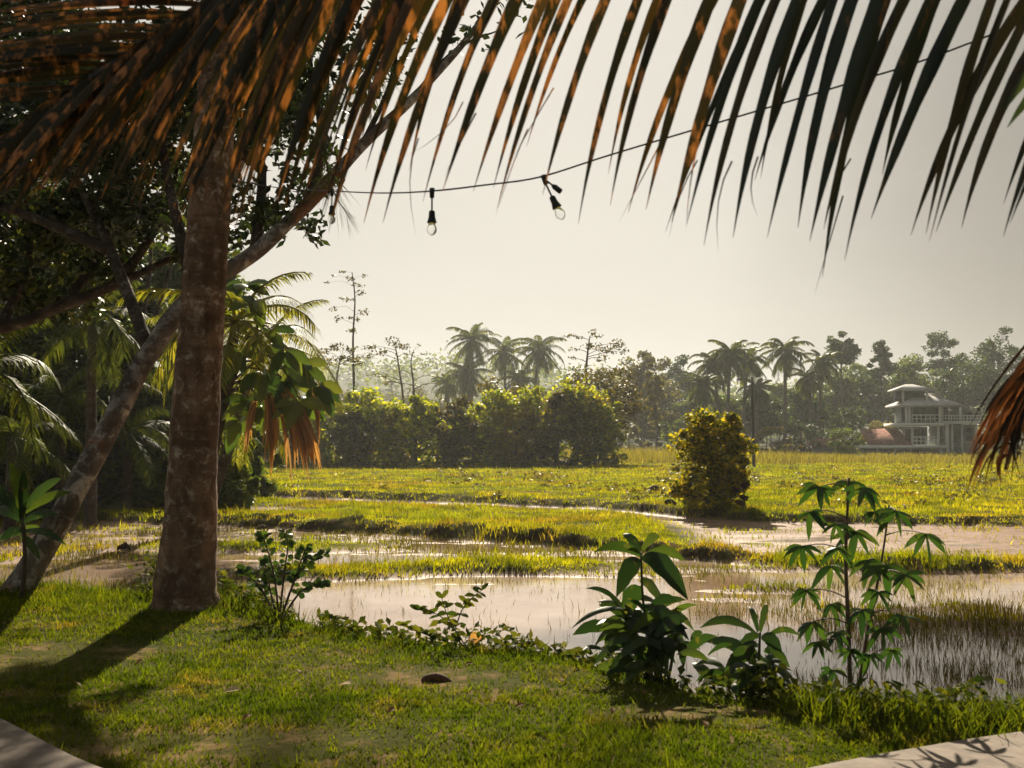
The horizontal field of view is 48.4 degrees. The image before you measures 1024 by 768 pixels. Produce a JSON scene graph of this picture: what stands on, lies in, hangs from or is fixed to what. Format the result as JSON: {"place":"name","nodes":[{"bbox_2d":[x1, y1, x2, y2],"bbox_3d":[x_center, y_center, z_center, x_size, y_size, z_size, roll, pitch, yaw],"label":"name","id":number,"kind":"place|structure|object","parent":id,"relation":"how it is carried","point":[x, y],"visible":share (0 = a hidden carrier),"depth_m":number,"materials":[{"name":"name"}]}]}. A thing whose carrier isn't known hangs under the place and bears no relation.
{"place":"outdoors","nodes":[
{"label":"outdoors","id":0,"kind":"place"},
{"bbox_2d":[0,444,1023,767],"bbox_3d":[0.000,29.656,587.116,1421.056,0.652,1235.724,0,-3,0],"label":"ground","id":1,"kind":"structure","parent":0,"point":[286,744],"depth_m":8.24,"materials":[{"name":"plant"}]},
{"bbox_2d":[0,462,70,599],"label":"strap leaved plant","id":2,"kind":"object","parent":1,"relation":"on","point":[20,506],"visible":0.97,"depth_m":10.63,"materials":[{"name":"green plant"}]},
{"bbox_2d":[0,387,74,518],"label":"bank shrub","id":3,"kind":"object","parent":1,"relation":"on","point":[66,460],"visible":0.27,"depth_m":26.56,"materials":[{"name":"green plant"}]},
{"bbox_2d":[0,411,82,530],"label":"young palm","id":4,"kind":"object","parent":1,"relation":"on","point":[11,446],"visible":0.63,"depth_m":23.82,"materials":[{"name":"green plant"}]},
{"bbox_2d":[0,336,82,441],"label":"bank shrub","id":5,"kind":"object","parent":1,"relation":"on","point":[12,348],"visible":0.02,"depth_m":32.59,"materials":[{"name":"green plant"}]},
{"bbox_2d":[0,318,83,455],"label":"young palm","id":6,"kind":"object","parent":1,"relation":"on","point":[13,392],"visible":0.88,"depth_m":17.17,"materials":[{"name":"green plant"}]},
{"bbox_2d":[0,285,85,507],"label":"bank shrub","id":7,"kind":"object","parent":1,"relation":"on","point":[35,343],"visible":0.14,"depth_m":28.78,"materials":[{"name":"green plant"}]},
{"bbox_2d":[10,236,102,449],"bbox_3d":[-14.320,-0.817,35.097,4.149,8.687,3.981,1,-3,-17],"label":"dark tree","id":8,"kind":"object","parent":1,"relation":"on","point":[49,330],"visible":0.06,"depth_m":34.43,"materials":[{"name":"green plant"}]},
{"bbox_2d":[47,397,100,505],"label":"bank shrub","id":9,"kind":"object","parent":1,"relation":"on","point":[81,425],"visible":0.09,"depth_m":30.90,"materials":[{"name":"green plant"}]},
{"bbox_2d":[3,280,154,527],"bbox_3d":[-9.473,0.471,25.109,3.061,5.524,3.090,0,-3,0],"label":"young palm","id":10,"kind":"object","parent":1,"relation":"on","point":[90,498],"visible":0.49,"depth_m":24.91,"materials":[{"name":"green plant"}]},
{"bbox_2d":[0,364,162,501],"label":"young palm","id":11,"kind":"object","parent":1,"relation":"on","point":[62,398],"visible":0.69,"depth_m":26.87,"materials":[{"name":"green plant"}]},
{"bbox_2d":[71,289,159,499],"bbox_3d":[-10.500,0.283,30.081,2.560,6.068,2.465,0,-3,0],"label":"bank shrub","id":12,"kind":"object","parent":1,"relation":"on","point":[144,391],"visible":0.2,"depth_m":29.75,"materials":[{"name":"green plant"}]},
{"bbox_2d":[67,408,168,510],"bbox_3d":[-10.410,2.032,29.925,3.218,2.935,2.784,0,-3,0],"label":"bank shrub","id":13,"kind":"object","parent":1,"relation":"on","point":[109,482],"visible":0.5,"depth_m":29.27,"materials":[{"name":"green plant"}]},
{"bbox_2d":[66,406,170,510],"bbox_3d":[-9.805,1.913,29.048,3.101,2.861,3.218,0,-3,0],"label":"young palm","id":14,"kind":"object","parent":1,"relation":"on","point":[127,485],"visible":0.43,"depth_m":28.80,"materials":[{"name":"green plant"}]},
{"bbox_2d":[0,71,246,333],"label":"shade tree","id":15,"kind":"object","parent":1,"relation":"on","point":[29,297],"visible":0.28,"depth_m":14.59,"materials":[{"name":"green plant"}]},
{"bbox_2d":[108,368,173,506],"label":"palm tree","id":16,"kind":"object","parent":1,"relation":"on","point":[169,391],"visible":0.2,"depth_m":31.64,"materials":[{"name":"green plant"}]},
{"bbox_2d":[118,258,167,403],"bbox_3d":[-10.970,-0.169,34.016,2.409,7.272,2.204,0,-3,0],"label":"bank shrub","id":17,"kind":"object","parent":1,"relation":"on","point":[149,309],"visible":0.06,"depth_m":33.80,"materials":[{"name":"green plant"}]},
{"bbox_2d":[134,390,171,507],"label":"bank shrub","id":18,"kind":"object","parent":1,"relation":"on","point":[157,401],"visible":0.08,"depth_m":31.64,"materials":[{"name":"green plant"}]},
{"bbox_2d":[124,206,186,352],"bbox_3d":[-10.559,-0.842,31.838,3.659,8.601,1.431,-1,-3,25],"label":"sapling","id":19,"kind":"object","parent":1,"relation":"on","point":[145,301],"visible":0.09,"depth_m":31.56,"materials":[{"name":"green plant"}]},
{"bbox_2d":[137,150,190,403],"bbox_3d":[-9.853,-1.353,30.936,3.888,9.904,1.472,-2,-3,32],"label":"sapling","id":20,"kind":"object","parent":1,"relation":"on","point":[164,285],"visible":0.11,"depth_m":30.58,"materials":[{"name":"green plant"}]},
{"bbox_2d":[143,242,252,316],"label":"dark tree","id":21,"kind":"object","parent":1,"relation":"on","point":[159,274],"visible":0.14,"depth_m":39.05,"materials":[{"name":"green plant"}]},
{"bbox_2d":[116,272,335,457],"bbox_3d":[-4.635,0.463,20.165,3.186,4.963,3.659,-2,-3,35],"label":"young palm","id":22,"kind":"object","parent":1,"relation":"on","point":[235,322],"visible":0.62,"depth_m":19.87,"materials":[{"name":"green plant"}]},
{"bbox_2d":[218,427,262,509],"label":"bank shrub","id":23,"kind":"object","parent":1,"relation":"on","point":[231,495],"visible":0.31,"depth_m":30.51,"materials":[{"name":"green plant"}]},
{"bbox_2d":[146,299,345,495],"bbox_3d":[-5.605,0.600,24.787,4.207,4.994,4.220,2,-3,-38],"label":"young palm","id":24,"kind":"object","parent":1,"relation":"on","point":[224,461],"visible":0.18,"depth_m":24.89,"materials":[{"name":"green plant"}]},
{"bbox_2d":[219,372,289,484],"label":"young palm","id":25,"kind":"object","parent":1,"relation":"on","point":[281,449],"visible":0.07,"depth_m":27.33,"materials":[{"name":"green plant"}]},
{"bbox_2d":[224,425,288,497],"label":"bank shrub","id":26,"kind":"object","parent":1,"relation":"on","point":[267,488],"visible":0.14,"depth_m":35.80,"materials":[{"name":"green plant"}]},
{"bbox_2d":[0,0,540,591],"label":"leaning tree","id":27,"kind":"object","parent":1,"relation":"on","point":[96,220],"visible":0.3,"depth_m":12.79,"materials":[{"name":"green plant"}]},
{"bbox_2d":[149,0,401,612],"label":"coconut palm","id":28,"kind":"object","parent":1,"relation":"on","point":[184,577],"visible":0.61,"depth_m":10.05,"materials":[{"name":"brown plant"}]},
{"bbox_2d":[65,35,988,235],"bbox_3d":[-1.583,-1.438,7.550,1.396,1.835,9.870,2,-4,-39],"label":"string light","id":29,"kind":"object","parent":28,"relation":"hanging from","point":[560,214],"visible":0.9,"depth_m":4.82,"materials":[{"name":"black plastic"}]},
{"bbox_2d":[221,279,342,484],"bbox_3d":[-4.283,0.526,19.882,2.594,4.829,1.288,0,-3,0],"label":"leaved tree","id":30,"kind":"object","parent":1,"relation":"on","point":[283,408],"visible":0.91,"depth_m":19.68,"materials":[{"name":"green plant"}]},
{"bbox_2d":[236,528,330,618],"bbox_3d":[-1.907,1.617,9.528,0.820,0.797,0.297,0,-3,0],"label":"round leaved shrub","id":31,"kind":"object","parent":1,"relation":"on","point":[298,572],"visible":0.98,"depth_m":9.53,"materials":[{"name":"green plant"}]},
{"bbox_2d":[278,416,344,465],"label":"hedge bush","id":32,"kind":"object","parent":1,"relation":"on","point":[323,443],"visible":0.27,"depth_m":69.73,"materials":[{"name":"green plant"}]},
{"bbox_2d":[315,342,362,424],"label":"umbrella tree","id":33,"kind":"object","parent":1,"relation":"on","point":[342,356],"visible":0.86,"depth_m":76.10,"materials":[{"name":"green plant"}]},
{"bbox_2d":[315,398,367,465],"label":"hedge bush","id":34,"kind":"object","parent":1,"relation":"on","point":[346,406],"visible":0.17,"depth_m":70.75,"materials":[{"name":"green plant"}]},
{"bbox_2d":[323,270,367,391],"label":"slender tree","id":35,"kind":"object","parent":1,"relation":"on","point":[352,330],"visible":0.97,"depth_m":78.27,"materials":[{"name":"green plant"}]},
{"bbox_2d":[327,410,375,467],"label":"hedge bush","id":36,"kind":"object","parent":1,"relation":"on","point":[357,441],"visible":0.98,"depth_m":69.05,"materials":[{"name":"green plant"}]},
{"bbox_2d":[324,385,407,466],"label":"hedge bush","id":37,"kind":"object","parent":1,"relation":"on","point":[362,398],"visible":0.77,"depth_m":70.27,"materials":[{"name":"green plant"}]},
{"bbox_2d":[361,336,414,449],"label":"umbrella tree","id":38,"kind":"object","parent":1,"relation":"on","point":[385,352],"visible":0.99,"depth_m":88.13,"materials":[{"name":"green plant"}]},
{"bbox_2d":[364,404,417,465],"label":"hedge bush","id":39,"kind":"object","parent":1,"relation":"on","point":[389,420],"visible":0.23,"depth_m":71.76,"materials":[{"name":"green plant"}]},
{"bbox_2d":[380,394,442,466],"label":"hedge bush","id":40,"kind":"object","parent":1,"relation":"on","point":[415,411],"visible":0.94,"depth_m":69.71,"materials":[{"name":"green plant"}]},
{"bbox_2d":[379,383,450,436],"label":"tree","id":41,"kind":"object","parent":1,"relation":"on","point":[441,403],"visible":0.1,"depth_m":184.01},
{"bbox_2d":[395,409,471,466],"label":"hedge bush","id":42,"kind":"object","parent":1,"relation":"on","point":[437,458],"visible":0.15,"depth_m":71.17,"materials":[{"name":"green plant"}]},
{"bbox_2d":[395,583,487,649],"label":"feather leaved sapling","id":43,"kind":"object","parent":1,"relation":"on","point":[455,623],"visible":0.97,"depth_m":8.27,"materials":[{"name":"green plant"}]},
{"bbox_2d":[431,374,460,410],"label":"coconut palm","id":44,"kind":"object","parent":1,"relation":"on","point":[440,391],"visible":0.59,"depth_m":149.70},
{"bbox_2d":[429,395,486,466],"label":"hedge bush","id":45,"kind":"object","parent":1,"relation":"on","point":[451,451],"visible":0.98,"depth_m":69.27,"materials":[{"name":"green plant"}]},
{"bbox_2d":[443,356,492,408],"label":"coconut palm","id":46,"kind":"object","parent":1,"relation":"on","point":[464,378],"visible":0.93,"depth_m":144.72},
{"bbox_2d":[438,402,505,465],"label":"hedge bush","id":47,"kind":"object","parent":1,"relation":"on","point":[478,407],"visible":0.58,"depth_m":70.22,"materials":[{"name":"green plant"}]},
{"bbox_2d":[445,322,501,406],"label":"coconut palm","id":48,"kind":"object","parent":1,"relation":"on","point":[473,336],"visible":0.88,"depth_m":149.85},
{"bbox_2d":[472,388,527,462],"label":"hedge bush","id":49,"kind":"object","parent":1,"relation":"on","point":[500,398],"visible":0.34,"depth_m":71.97,"materials":[{"name":"green plant"}]},
{"bbox_2d":[465,376,542,436],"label":"brown topped tree","id":50,"kind":"object","parent":1,"relation":"on","point":[487,386],"visible":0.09,"depth_m":77.76,"materials":[{"name":"green plant"}]},
{"bbox_2d":[484,336,528,388],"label":"coconut palm","id":51,"kind":"object","parent":1,"relation":"on","point":[502,356],"visible":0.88,"depth_m":154.72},
{"bbox_2d":[0,0,1023,491],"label":"coconut palm","id":52,"kind":"object","parent":1,"relation":"on","point":[124,74],"visible":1,"depth_m":3.18,"materials":[{"name":"brown plant"}]},
{"bbox_2d":[0,461,1023,621],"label":"field grass","id":53,"kind":"structure","parent":1,"relation":"on","point":[957,504],"depth_m":28.31,"materials":[{"name":"plant"}]},
{"bbox_2d":[0,718,1023,767],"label":"terrace","id":54,"kind":"structure","parent":1,"relation":"on","point":[20,748],"depth_m":5.15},
{"bbox_2d":[485,402,541,465],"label":"hedge bush","id":55,"kind":"object","parent":1,"relation":"on","point":[521,445],"visible":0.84,"depth_m":69.94,"materials":[{"name":"green plant"}]},
{"bbox_2d":[499,367,539,395],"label":"coconut palm","id":56,"kind":"object","parent":1,"relation":"on","point":[519,377],"visible":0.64,"depth_m":147.66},
{"bbox_2d":[490,383,567,465],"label":"hedge bush","id":57,"kind":"object","parent":1,"relation":"on","point":[532,397],"visible":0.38,"depth_m":70.86,"materials":[{"name":"green plant"}]},
{"bbox_2d":[511,335,565,384],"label":"coconut palm","id":58,"kind":"object","parent":1,"relation":"on","point":[538,348],"visible":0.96,"depth_m":149.59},
{"bbox_2d":[72,574,1023,743],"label":"edge grass","id":59,"kind":"structure","parent":1,"relation":"on","point":[977,721],"depth_m":5.96,"materials":[{"name":"plant"}]},
{"bbox_2d":[517,391,590,466],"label":"hedge bush","id":60,"kind":"object","parent":1,"relation":"on","point":[546,451],"visible":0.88,"depth_m":69.02,"materials":[{"name":"green plant"}]},
{"bbox_2d":[121,550,1023,731],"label":"ground cover","id":61,"kind":"object","parent":1,"relation":"on","point":[750,690],"visible":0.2,"depth_m":7.07,"materials":[{"name":"green plant"}]},
{"bbox_2d":[540,375,618,465],"bbox_3d":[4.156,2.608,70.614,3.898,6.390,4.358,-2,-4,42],"label":"hedge bush","id":62,"kind":"object","parent":1,"relation":"on","point":[562,419],"visible":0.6,"depth_m":70.26,"materials":[{"name":"green plant"}]},
{"bbox_2d":[562,328,628,446],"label":"layered tree","id":63,"kind":"object","parent":1,"relation":"on","point":[589,344],"visible":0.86,"depth_m":82.17,"materials":[{"name":"green plant"}]},
{"bbox_2d":[568,389,629,464],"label":"hedge bush","id":64,"kind":"object","parent":1,"relation":"on","point":[612,433],"visible":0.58,"depth_m":71.51,"materials":[{"name":"green plant"}]},
{"bbox_2d":[556,363,653,463],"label":"brown topped tree","id":65,"kind":"object","parent":1,"relation":"on","point":[614,391],"visible":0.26,"depth_m":75.28,"materials":[{"name":"green plant"}]},
{"bbox_2d":[615,425,662,449],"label":"bush","id":66,"kind":"object","parent":1,"relation":"on","point":[634,432],"visible":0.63,"depth_m":128.00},
{"bbox_2d":[571,532,716,688],"bbox_3d":[0.844,1.475,7.196,0.959,1.054,0.517,0,-3,0],"label":"leaved plant","id":67,"kind":"object","parent":1,"relation":"on","point":[656,620],"visible":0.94,"depth_m":7.11,"materials":[{"name":"green plant"}]},
{"bbox_2d":[611,350,682,446],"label":"tree","id":68,"kind":"object","parent":1,"relation":"on","point":[641,368],"visible":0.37,"depth_m":148.14,"materials":[{"name":"plant"}]},
{"bbox_2d":[272,459,1023,517],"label":"pasture weeds","id":69,"kind":"object","parent":1,"relation":"on","point":[537,476],"visible":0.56,"depth_m":42.64,"materials":[{"name":"green plant"}]},
{"bbox_2d":[275,444,1023,463],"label":"tall grass","id":70,"kind":"structure","parent":1,"relation":"on","point":[661,454],"depth_m":81.00,"materials":[{"name":"plant"}]},
{"bbox_2d":[621,406,681,441],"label":"tree","id":71,"kind":"object","parent":1,"relation":"on","point":[670,417],"visible":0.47,"depth_m":138.22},
{"bbox_2d":[643,362,666,448],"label":"tree","id":72,"kind":"object","parent":1,"relation":"on","point":[654,386],"visible":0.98,"depth_m":117.73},
{"bbox_2d":[655,354,694,446],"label":"tree","id":73,"kind":"object","parent":1,"relation":"on","point":[677,370],"visible":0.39,"depth_m":171.37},
{"bbox_2d":[672,395,711,417],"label":"tree","id":74,"kind":"object","parent":1,"relation":"on","point":[683,407],"visible":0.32,"depth_m":148.22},
{"bbox_2d":[679,372,726,426],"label":"coconut palm","id":75,"kind":"object","parent":1,"relation":"on","point":[700,389],"visible":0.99,"depth_m":117.51,"materials":[{"name":"green plant"}]},
{"bbox_2d":[687,352,735,446],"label":"coconut palm","id":76,"kind":"object","parent":1,"relation":"on","point":[708,361],"visible":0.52,"depth_m":124.72,"materials":[{"name":"green plant"}]},
{"bbox_2d":[665,407,759,514],"bbox_3d":[4.926,1.896,28.221,2.296,2.674,2.077,0,-3,0],"label":"pasture shrub","id":77,"kind":"object","parent":1,"relation":"on","point":[725,470],"visible":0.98,"depth_m":27.88,"materials":[{"name":"green plant"}]},
{"bbox_2d":[701,395,748,433],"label":"tree","id":78,"kind":"object","parent":1,"relation":"on","point":[734,405],"visible":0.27,"depth_m":132.59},
{"bbox_2d":[705,339,759,414],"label":"coconut palm","id":79,"kind":"object","parent":1,"relation":"on","point":[731,358],"visible":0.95,"depth_m":121.75,"materials":[{"name":"plant"}]},
{"bbox_2d":[677,605,798,698],"bbox_3d":[1.355,1.636,6.679,0.776,0.652,0.406,0,-3,0],"label":"leaved plant","id":80,"kind":"object","parent":1,"relation":"on","point":[743,649],"visible":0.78,"depth_m":6.65,"materials":[{"name":"green plant"}]},
{"bbox_2d":[731,346,772,437],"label":"coconut palm","id":81,"kind":"object","parent":1,"relation":"on","point":[755,371],"visible":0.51,"depth_m":125.69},
{"bbox_2d":[736,378,775,445],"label":"coconut palm","id":82,"kind":"object","parent":1,"relation":"on","point":[759,388],"visible":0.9,"depth_m":115.65,"materials":[{"name":"green plant"}]},
{"bbox_2d":[738,394,791,448],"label":"tree","id":83,"kind":"object","parent":1,"relation":"on","point":[767,417],"visible":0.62,"depth_m":130.74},
{"bbox_2d":[755,426,792,453],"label":"bush","id":84,"kind":"object","parent":1,"relation":"on","point":[765,431],"visible":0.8,"depth_m":107.33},
{"bbox_2d":[760,336,814,437],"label":"coconut palm","id":85,"kind":"object","parent":1,"relation":"on","point":[787,361],"visible":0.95,"depth_m":127.78,"materials":[{"name":"plant"}]},
{"bbox_2d":[780,417,819,453],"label":"bush","id":86,"kind":"object","parent":1,"relation":"on","point":[793,426],"visible":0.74,"depth_m":111.05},
{"bbox_2d":[775,387,826,440],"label":"tree","id":87,"kind":"object","parent":1,"relation":"on","point":[799,407],"visible":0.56,"depth_m":137.22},
{"bbox_2d":[789,365,827,425],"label":"coconut palm","id":88,"kind":"object","parent":1,"relation":"on","point":[806,384],"visible":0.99,"depth_m":127.80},
{"bbox_2d":[802,349,841,437],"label":"coconut palm","id":89,"kind":"object","parent":1,"relation":"on","point":[824,363],"visible":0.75,"depth_m":129.76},
{"bbox_2d":[805,438,844,454],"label":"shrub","id":90,"kind":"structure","parent":1,"relation":"on","point":[823,447],"depth_m":110.13,"materials":[{"name":"plant"}]},
{"bbox_2d":[805,409,857,440],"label":"bush","id":91,"kind":"object","parent":1,"relation":"on","point":[838,423],"visible":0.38,"depth_m":123.27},
{"bbox_2d":[814,369,864,422],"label":"tree","id":92,"kind":"object","parent":1,"relation":"on","point":[833,399],"visible":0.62,"depth_m":154.87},
{"bbox_2d":[823,331,861,419],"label":"tree","id":93,"kind":"object","parent":1,"relation":"on","point":[848,349],"visible":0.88,"depth_m":149.34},
{"bbox_2d":[827,427,865,456],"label":"round shrub","id":94,"kind":"object","parent":1,"relation":"on","point":[840,434],"visible":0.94,"depth_m":103.44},
{"bbox_2d":[831,406,867,450],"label":"bush","id":95,"kind":"object","parent":1,"relation":"on","point":[851,416],"visible":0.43,"depth_m":126.09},
{"bbox_2d":[783,478,946,694],"bbox_3d":[1.958,1.244,6.394,0.840,1.428,0.555,0,-3,0],"label":"cassava plant","id":96,"kind":"object","parent":1,"relation":"on","point":[875,568],"visible":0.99,"depth_m":6.37,"materials":[{"name":"green plant"}]},
{"bbox_2d":[845,367,894,423],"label":"tree","id":97,"kind":"object","parent":1,"relation":"on","point":[866,386],"visible":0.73,"depth_m":156.40,"materials":[{"name":"plant"}]},
{"bbox_2d":[866,339,899,424],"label":"tree","id":98,"kind":"object","parent":1,"relation":"on","point":[882,358],"visible":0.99,"depth_m":155.10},
{"bbox_2d":[886,353,941,394],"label":"tree","id":99,"kind":"object","parent":1,"relation":"on","point":[907,375],"visible":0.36,"depth_m":159.45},
{"bbox_2d":[855,384,982,454],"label":"house","id":100,"kind":"structure","parent":1,"relation":"on","point":[928,422],"depth_m":116.33,"materials":[{"name":"paint"}]},
{"bbox_2d":[918,330,968,396],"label":"tree","id":101,"kind":"object","parent":1,"relation":"on","point":[949,362],"visible":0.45,"depth_m":170.13,"materials":[{"name":"plant"}]},
{"bbox_2d":[934,361,1004,420],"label":"tree","id":102,"kind":"object","parent":1,"relation":"on","point":[975,387],"visible":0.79,"depth_m":148.82,"materials":[{"name":"plant"}]},
{"bbox_2d":[959,326,1023,448],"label":"tree","id":103,"kind":"object","parent":1,"relation":"on","point":[989,354],"visible":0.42,"depth_m":163.76,"materials":[{"name":"plant"}]},
{"bbox_2d":[0,568,1023,767],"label":"lawn grass","id":104,"kind":"structure","parent":0,"point":[59,598],"depth_m":6.38,"materials":[{"name":"plant"}]},
{"bbox_2d":[0,497,1023,708],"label":"water","id":105,"kind":"structure","parent":0,"point":[502,597],"depth_m":13.59,"materials":[{"name":"liquid"}]},
{"bbox_2d":[0,517,1023,704],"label":"rice stubble","id":106,"kind":"object","parent":105,"relation":"on","point":[975,607],"visible":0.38,"depth_m":13.07,"materials":[{"name":"plant"}]},
{"bbox_2d":[1,0,1023,397],"label":"sky","id":107,"kind":"structure","parent":0,"point":[521,270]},
{"bbox_2d":[234,368,1022,443],"bbox_3d":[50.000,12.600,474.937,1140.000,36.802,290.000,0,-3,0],"label":"hills","id":108,"kind":"structure","parent":0,"point":[425,378],"depth_m":401.86,"materials":[{"name":"plant"}]},
{"bbox_2d":[97,340,1023,443],"bbox_3d":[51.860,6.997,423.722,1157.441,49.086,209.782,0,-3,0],"label":"wood","id":109,"kind":"object","parent":108,"relation":"on","point":[365,364],"visible":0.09,"depth_m":415.19,"materials":[{"name":"green plant"}]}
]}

